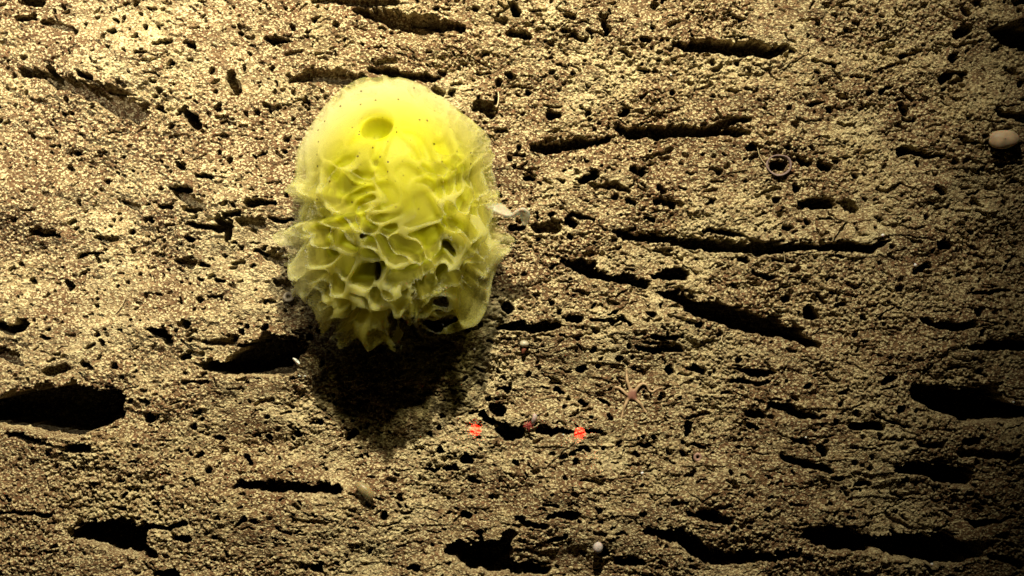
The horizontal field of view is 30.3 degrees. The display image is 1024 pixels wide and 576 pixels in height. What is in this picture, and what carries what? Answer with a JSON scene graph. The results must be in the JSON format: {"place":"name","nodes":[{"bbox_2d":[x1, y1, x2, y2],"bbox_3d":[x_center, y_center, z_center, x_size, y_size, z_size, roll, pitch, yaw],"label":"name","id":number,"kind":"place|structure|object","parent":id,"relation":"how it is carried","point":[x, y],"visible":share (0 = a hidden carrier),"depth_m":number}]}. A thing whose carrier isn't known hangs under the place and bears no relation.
{"place":"outdoors","nodes":[
{"label":"outdoors","id":0,"kind":"place"},
{"bbox_2d":[0,0,1023,575],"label":"rocky terrain","id":1,"kind":"structure","parent":0,"point":[844,396],"depth_m":1.81},
{"bbox_2d":[283,292,294,301],"bbox_3d":[-0.214,0.009,1.810,0.011,0.010,0.008,0,0,0],"label":"worm tube","id":2,"kind":"object","parent":1,"relation":"on","point":[291,298],"visible":1,"depth_m":1.81},
{"bbox_2d":[355,481,373,499],"bbox_3d":[-0.140,0.193,1.800,0.018,0.017,0.010,0,0,0],"label":"sea cucumber","id":3,"kind":"object","parent":1,"relation":"on","point":[365,490],"visible":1,"depth_m":1.80},
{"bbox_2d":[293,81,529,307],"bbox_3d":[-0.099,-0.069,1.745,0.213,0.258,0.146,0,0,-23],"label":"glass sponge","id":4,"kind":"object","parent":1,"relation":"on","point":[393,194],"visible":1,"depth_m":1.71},
{"bbox_2d":[520,340,528,353],"bbox_3d":[0.012,0.057,1.806,0.009,0.013,0.008,0,0,0],"label":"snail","id":5,"kind":"object","parent":1,"relation":"on","point":[524,344],"visible":1,"depth_m":1.80},
{"bbox_2d":[523,414,536,431],"bbox_3d":[0.017,0.129,1.805,0.014,0.018,0.007,0,0,0],"label":"tube worm","id":6,"kind":"object","parent":1,"relation":"on","point":[532,421],"visible":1,"depth_m":1.81},
{"bbox_2d":[593,542,602,552],"bbox_3d":[0.082,0.247,1.803,0.010,0.011,0.008,0,0,0],"label":"shell","id":7,"kind":"object","parent":1,"relation":"on","point":[597,547],"visible":1,"depth_m":1.80},
{"bbox_2d":[614,369,661,417],"bbox_3d":[0.121,0.105,1.815,0.046,0.054,0.005,0,0,0],"label":"brittle star","id":8,"kind":"object","parent":1,"relation":"on","point":[631,394],"visible":1,"depth_m":1.81},
{"bbox_2d":[693,453,701,460],"bbox_3d":[0.178,0.162,1.810,0.008,0.009,0.007,0,0,0],"label":"worm tube","id":9,"kind":"object","parent":1,"relation":"on","point":[698,458],"visible":1,"depth_m":1.81},
{"bbox_2d":[766,155,791,175],"bbox_3d":[0.255,-0.117,1.822,0.026,0.022,0.024,0,0,0],"label":"worm tube","id":10,"kind":"object","parent":1,"relation":"on","point":[784,157],"visible":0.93,"depth_m":1.81},
{"bbox_2d":[989,130,1019,148],"bbox_3d":[0.467,-0.141,1.795,0.030,0.018,0.012,0,0,0],"label":"ball sponge","id":11,"kind":"object","parent":1,"relation":"on","point":[1002,139],"visible":1,"depth_m":1.79}
]}

